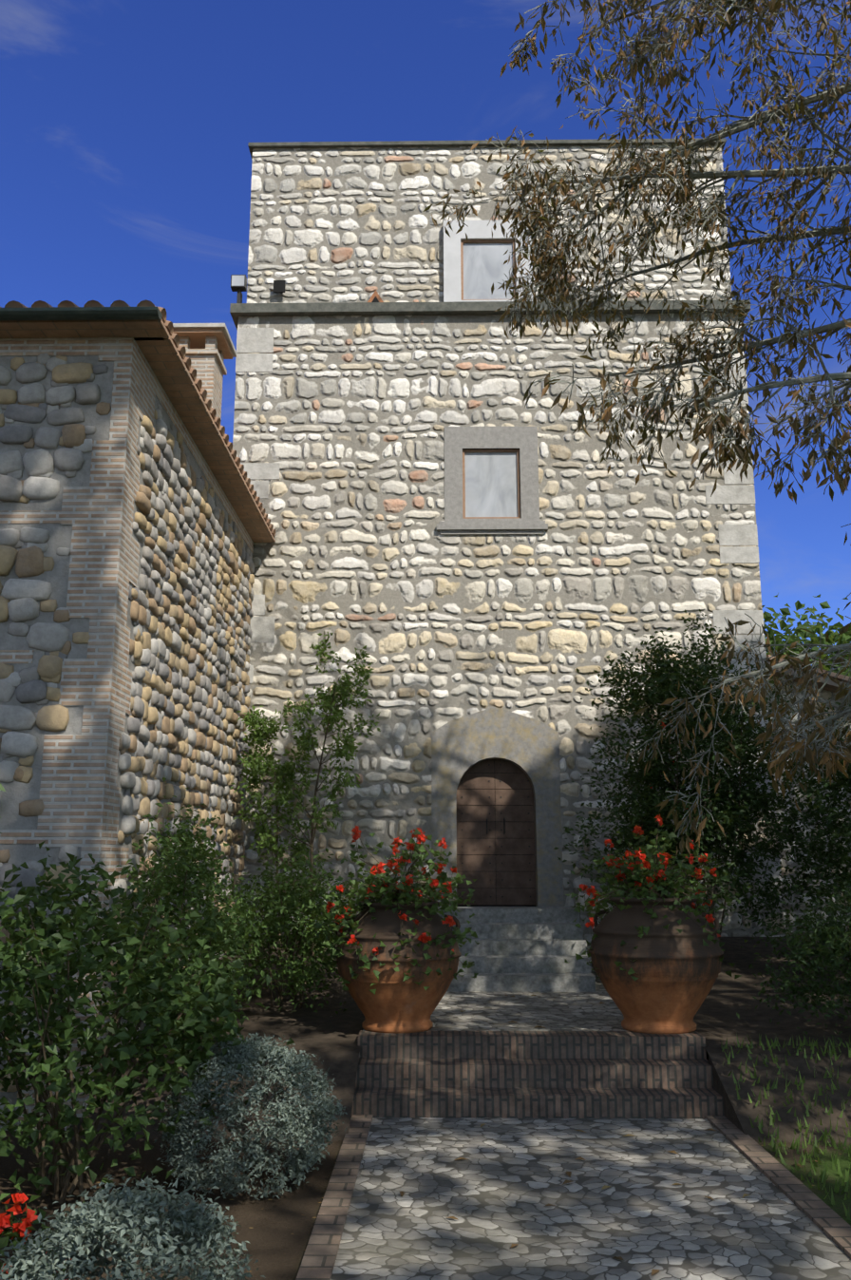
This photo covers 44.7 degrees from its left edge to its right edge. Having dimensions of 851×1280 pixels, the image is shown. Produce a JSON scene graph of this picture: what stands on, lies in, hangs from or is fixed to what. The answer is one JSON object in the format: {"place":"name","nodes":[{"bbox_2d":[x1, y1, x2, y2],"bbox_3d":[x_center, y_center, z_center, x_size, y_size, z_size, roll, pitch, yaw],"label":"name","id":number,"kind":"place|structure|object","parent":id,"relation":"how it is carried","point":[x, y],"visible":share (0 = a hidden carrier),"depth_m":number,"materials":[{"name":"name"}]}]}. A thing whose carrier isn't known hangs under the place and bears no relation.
{"place":"outdoors","nodes":[
{"label":"outdoors","id":0,"kind":"place"},
{"bbox_2d":[0,783,9,954],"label":"shrub","id":1,"kind":"object","parent":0,"point":[3,790],"visible":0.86,"depth_m":5.75,"materials":[{"name":"green plant"}]},
{"bbox_2d":[0,1050,850,1279],"bbox_3d":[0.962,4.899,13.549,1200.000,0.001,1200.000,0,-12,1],"label":"ground","id":2,"kind":"structure","parent":0,"point":[276,1232],"depth_m":6.30,"materials":[{"name":"soil"},{"name":"stone paving"},{"name":"brick"}]},
{"bbox_2d":[0,1183,76,1279],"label":"flowers","id":3,"kind":"object","parent":2,"relation":"on","point":[19,1229],"visible":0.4,"depth_m":4.30,"materials":[{"name":"red plant"}]},
{"bbox_2d":[0,352,111,1117],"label":"building front stones","id":4,"kind":"object","parent":2,"relation":"on","point":[52,641],"visible":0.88,"depth_m":8.61,"materials":[{"name":"grey stone"}]},
{"bbox_2d":[0,355,252,1130],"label":"building walls","id":5,"kind":"structure","parent":2,"relation":"on","point":[15,794],"depth_m":8.68,"materials":[{"name":"grey stone"}]},
{"bbox_2d":[0,337,253,1130],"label":"brick quoins","id":6,"kind":"object","parent":5,"relation":"attached to","point":[80,792],"visible":0.6,"depth_m":8.60,"materials":[{"name":"beige brick"}]},
{"bbox_2d":[0,319,271,542],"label":"roof slab","id":7,"kind":"structure","parent":5,"relation":"on","point":[146,334],"depth_m":9.78,"materials":[{"name":"wood"}]},
{"bbox_2d":[0,306,162,320],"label":"gutter","id":8,"kind":"object","parent":7,"relation":"attached to","point":[85,314],"visible":1,"depth_m":8.69,"materials":[{"name":"brown metal"}]},
{"bbox_2d":[0,299,275,536],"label":"roof tiles","id":9,"kind":"object","parent":7,"relation":"on","point":[175,337],"visible":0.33,"depth_m":9.80,"materials":[{"name":"brown tile"}]},
{"bbox_2d":[154,319,275,542],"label":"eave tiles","id":10,"kind":"object","parent":7,"relation":"attached to","point":[163,331],"visible":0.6,"depth_m":10.71,"materials":[{"name":"brown ceramic"}]},
{"bbox_2d":[172,323,237,421],"bbox_3d":[-2.820,-2.866,12.848,0.740,1.900,0.780,0,-12,1],"label":"chimney","id":11,"kind":"object","parent":5,"relation":"on","point":[209,348],"visible":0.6,"depth_m":12.73,"materials":[{"name":"brick"}]},
{"bbox_2d":[0,1165,266,1279],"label":"santolina","id":12,"kind":"object","parent":2,"relation":"on","point":[99,1220],"visible":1,"depth_m":3.63,"materials":[{"name":"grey plant"}]},
{"bbox_2d":[0,840,294,1238],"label":"hibiscus shrub","id":13,"kind":"object","parent":2,"relation":"on","point":[50,951],"visible":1,"depth_m":6.24,"materials":[{"name":"green plant"}]},
{"bbox_2d":[105,403,254,1049],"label":"building stones","id":14,"kind":"object","parent":2,"relation":"on","point":[190,553],"visible":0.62,"depth_m":10.71,"materials":[{"name":"beige stone"}]},
{"bbox_2d":[153,1031,347,1200],"bbox_3d":[-1.109,2.945,6.511,1.236,0.884,1.245,0,-12,1],"label":"santolina","id":15,"kind":"object","parent":2,"relation":"on","point":[249,1054],"visible":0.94,"depth_m":6.27,"materials":[{"name":"grey plant"}]},
{"bbox_2d":[232,312,785,936],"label":"tower","id":16,"kind":"structure","parent":2,"relation":"on","point":[343,421],"depth_m":14.84,"materials":[{"name":"stone"}]},
{"bbox_2d":[247,144,732,303],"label":"tower","id":17,"kind":"structure","parent":16,"relation":"on","point":[341,224],"depth_m":16.10,"materials":[{"name":"stone"}]},
{"bbox_2d":[443,219,534,302],"bbox_3d":[0.962,-5.755,15.848,1.370,1.440,0.092,0,-12,1],"label":"window","id":18,"kind":"structure","parent":17,"relation":"in","point":[474,268],"depth_m":15.86,"materials":[{"name":"white stone"}]},
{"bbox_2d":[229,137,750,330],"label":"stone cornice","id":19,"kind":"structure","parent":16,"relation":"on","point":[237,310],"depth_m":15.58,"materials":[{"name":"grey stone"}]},
{"bbox_2d":[230,274,247,303],"bbox_3d":[-2.829,-5.274,15.730,0.220,0.450,0.265,0,-12,1],"label":"flood light","id":20,"kind":"object","parent":19,"relation":"on","point":[238,283],"visible":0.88,"depth_m":15.64,"materials":[{"name":"grey glass"}]},
{"bbox_2d":[444,426,539,521],"bbox_3d":[0.962,-2.410,15.137,1.370,1.480,0.092,0,-12,1],"label":"window","id":21,"kind":"structure","parent":16,"relation":"attached to","point":[488,485],"depth_m":15.14,"materials":[{"name":"grey stone"}]},
{"bbox_2d":[437,520,548,534],"bbox_3d":[0.961,-1.617,14.898,1.600,0.190,0.070,0,-12,1],"label":"window sill","id":22,"kind":"structure","parent":16,"relation":"attached to","point":[488,527],"depth_m":14.88,"materials":[{"name":"grey stone"}]},
{"bbox_2d":[431,706,563,906],"bbox_3d":[0.964,2.274,14.254,1.760,2.690,0.312,0,-12,1],"label":"door surround","id":23,"kind":"object","parent":16,"relation":"attached to","point":[529,747],"visible":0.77,"depth_m":14.20,"materials":[{"name":"grey stone"}]},
{"bbox_2d":[457,759,536,906],"bbox_3d":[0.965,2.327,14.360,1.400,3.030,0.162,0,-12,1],"label":"door","id":24,"kind":"structure","parent":23,"relation":"in","point":[496,853],"depth_m":14.24,"materials":[{"name":"wood"}]},
{"bbox_2d":[235,327,782,928],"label":"corner stones","id":25,"kind":"object","parent":16,"relation":"attached to","point":[739,544],"visible":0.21,"depth_m":14.87,"materials":[{"name":"beige stone"}]},
{"bbox_2d":[350,1030,725,1118],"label":"brick steps","id":26,"kind":"structure","parent":2,"relation":"on","point":[544,1074],"depth_m":8.42,"materials":[{"name":"brick"}]},
{"bbox_2d":[422,0,850,855],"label":"tree","id":27,"kind":"object","parent":2,"relation":"on","point":[552,277],"visible":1,"depth_m":8.88,"materials":[{"name":"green plant"}]},
{"bbox_2d":[762,592,850,676],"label":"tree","id":28,"kind":"object","parent":2,"relation":"on","point":[834,638],"visible":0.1,"depth_m":27.82,"materials":[{"name":"green plant"}]},
{"bbox_2d":[769,675,850,932],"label":"annex walls","id":29,"kind":"structure","parent":2,"relation":"on","point":[826,695],"depth_m":14.33,"materials":[{"name":"grey stone"}]},
{"bbox_2d":[766,661,850,696],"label":"annex roof slab","id":30,"kind":"structure","parent":29,"relation":"on","point":[831,685],"depth_m":14.47,"materials":[{"name":"grey concrete"}]},
{"bbox_2d":[765,654,850,684],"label":"annex roof tiles","id":31,"kind":"object","parent":30,"relation":"on","point":[840,678],"depth_m":14.44,"materials":[{"name":"brown tile"}]},
{"bbox_2d":[0,0,850,668],"label":"sky","id":32,"kind":"structure","parent":0,"point":[127,127],"materials":[{"name":"blue"}]},
{"bbox_2d":[69,932,850,1142],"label":"garden soil","id":33,"kind":"structure","parent":0,"point":[328,1034],"depth_m":8.86,"materials":[{"name":"soil"}]},
{"bbox_2d":[106,777,269,1061],"bbox_3d":[-2.106,2.404,8.940,1.579,2.378,2.454,0,-12,1],"label":"shrub","id":34,"kind":"object","parent":33,"relation":"on","point":[182,855],"visible":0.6,"depth_m":8.83,"materials":[{"name":"green plant"}]},
{"bbox_2d":[176,833,363,1012],"bbox_3d":[-1.259,2.843,10.589,2.344,1.710,3.239,0,-12,1],"label":"shrub left of steps","id":35,"kind":"object","parent":33,"relation":"on","point":[286,903],"visible":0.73,"depth_m":10.11,"materials":[{"name":"green plant"}]},
{"bbox_2d":[233,697,317,951],"bbox_3d":[-1.937,2.305,13.096,1.093,3.209,1.253,0,-12,1],"label":"sapling","id":36,"kind":"object","parent":33,"relation":"on","point":[257,767],"visible":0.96,"depth_m":13.23,"materials":[{"name":"green plant"}]},
{"bbox_2d":[230,628,381,955],"bbox_3d":[-1.374,1.876,12.846,1.697,4.027,1.389,-3,-12,14],"label":"sapling","id":37,"kind":"object","parent":33,"relation":"on","point":[343,694],"visible":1,"depth_m":12.84,"materials":[{"name":"green plant"}]},
{"bbox_2d":[573,854,624,978],"bbox_3d":[2.275,3.633,13.483,0.604,1.650,0.620,0,-12,1],"label":"stone vase","id":38,"kind":"object","parent":33,"relation":"on","point":[587,935],"visible":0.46,"depth_m":13.26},
{"bbox_2d":[554,609,812,947],"bbox_3d":[3.242,1.684,12.628,3.180,4.315,2.463,7,-14,-30],"label":"pomegranate shrub","id":39,"kind":"object","parent":33,"relation":"on","point":[649,798],"visible":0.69,"depth_m":12.37,"materials":[{"name":"green plant"}]},
{"bbox_2d":[706,684,850,970],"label":"shrub","id":40,"kind":"object","parent":33,"relation":"on","point":[841,782],"visible":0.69,"depth_m":11.73,"materials":[{"name":"green plant"}]},
{"bbox_2d":[736,879,850,1042],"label":"shrub","id":41,"kind":"object","parent":33,"relation":"on","point":[829,938],"visible":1,"depth_m":9.12,"materials":[{"name":"green plant"}]},
{"bbox_2d":[362,978,628,1031],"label":"landing ground","id":42,"kind":"structure","parent":0,"point":[549,1011],"depth_m":10.18,"materials":[{"name":"grey stone"}]},
{"bbox_2d":[335,900,461,1033],"bbox_3d":[-0.249,2.922,9.333,1.144,1.095,1.144,0,-12,1],"label":"urn","id":43,"kind":"object","parent":42,"relation":"on","point":[395,1003],"visible":0.73,"depth_m":8.95,"materials":[{"name":"ceramic"}]},
{"bbox_2d":[315,825,480,994],"bbox_3d":[-0.239,2.434,9.437,1.507,1.470,1.523,0,-12,1],"label":"geranium","id":44,"kind":"object","parent":43,"relation":"in","point":[386,891],"visible":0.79,"depth_m":9.17,"materials":[{"name":"green plant"}]},
{"bbox_2d":[438,906,595,992],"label":"stone steps","id":45,"kind":"structure","parent":42,"relation":"on","point":[525,948],"depth_m":12.46,"materials":[{"name":"grey stone"}]},
{"bbox_2d":[589,896,724,1033],"bbox_3d":[2.071,2.894,9.307,1.190,1.139,1.190,0,-12,1],"label":"urn","id":46,"kind":"object","parent":42,"relation":"on","point":[677,973],"visible":0.83,"depth_m":8.91,"materials":[{"name":"ceramic"}]},
{"bbox_2d":[564,813,742,980],"bbox_3d":[2.061,2.370,9.444,1.602,1.542,1.508,0,-12,1],"label":"geranium","id":47,"kind":"object","parent":46,"relation":"in","point":[650,879],"visible":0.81,"depth_m":9.34,"materials":[{"name":"green plant"}]},
{"bbox_2d":[330,1117,850,1279],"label":"path","id":48,"kind":"structure","parent":0,"point":[502,1186],"depth_m":5.98,"materials":[{"name":"grey stone"}]},
{"bbox_2d":[295,1114,850,1279],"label":"path border","id":49,"kind":"object","parent":48,"relation":"on","point":[319,1257],"visible":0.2,"depth_m":6.13,"materials":[{"name":"brick"}]},
{"bbox_2d":[400,994,821,1275],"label":"fallen leaves","id":50,"kind":"object","parent":48,"relation":"on","point":[654,1271],"depth_m":6.44,"materials":[{"name":"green plant"}]},
{"bbox_2d":[722,1032,850,1220],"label":"lawn grass","id":51,"kind":"structure","parent":0,"point":[824,1176],"depth_m":7.67,"materials":[{"name":"grass"},{"name":"soil"}]}
]}

